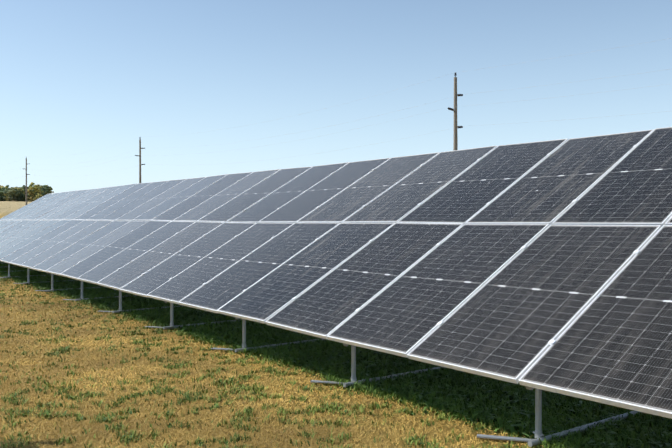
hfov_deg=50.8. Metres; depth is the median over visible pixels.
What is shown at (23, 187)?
tree
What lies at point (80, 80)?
sky
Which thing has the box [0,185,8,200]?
tree
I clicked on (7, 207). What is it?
ground
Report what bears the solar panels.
on the array racking
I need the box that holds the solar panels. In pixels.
[0,127,671,418]
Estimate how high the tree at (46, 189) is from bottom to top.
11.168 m
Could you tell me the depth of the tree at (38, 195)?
412.92 m
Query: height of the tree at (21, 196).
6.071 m
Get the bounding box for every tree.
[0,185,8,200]
[3,187,19,200]
[4,187,24,200]
[16,192,25,200]
[17,185,28,200]
[25,182,43,200]
[34,193,41,199]
[41,185,52,195]
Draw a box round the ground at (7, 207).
[0,201,654,447]
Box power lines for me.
[15,39,667,178]
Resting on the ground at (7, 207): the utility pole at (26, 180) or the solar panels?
the utility pole at (26, 180)
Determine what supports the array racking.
on the ground at (7, 207)
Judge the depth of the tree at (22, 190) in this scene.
425.59 m
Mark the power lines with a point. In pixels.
(431, 111)
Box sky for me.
[0,0,671,193]
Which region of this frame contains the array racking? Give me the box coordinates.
[0,262,643,446]
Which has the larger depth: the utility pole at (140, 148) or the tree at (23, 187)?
the tree at (23, 187)
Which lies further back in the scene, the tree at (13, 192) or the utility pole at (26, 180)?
the tree at (13, 192)
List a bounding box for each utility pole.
[23,157,29,204]
[135,137,144,182]
[448,73,462,150]
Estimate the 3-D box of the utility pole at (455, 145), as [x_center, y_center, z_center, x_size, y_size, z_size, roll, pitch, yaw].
[7.070,-3.723,41.954,1.248,10.471,0.296,0,1,-36]
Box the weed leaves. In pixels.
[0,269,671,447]
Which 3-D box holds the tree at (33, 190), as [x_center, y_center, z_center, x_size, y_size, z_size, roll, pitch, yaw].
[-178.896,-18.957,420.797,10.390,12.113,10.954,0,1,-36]

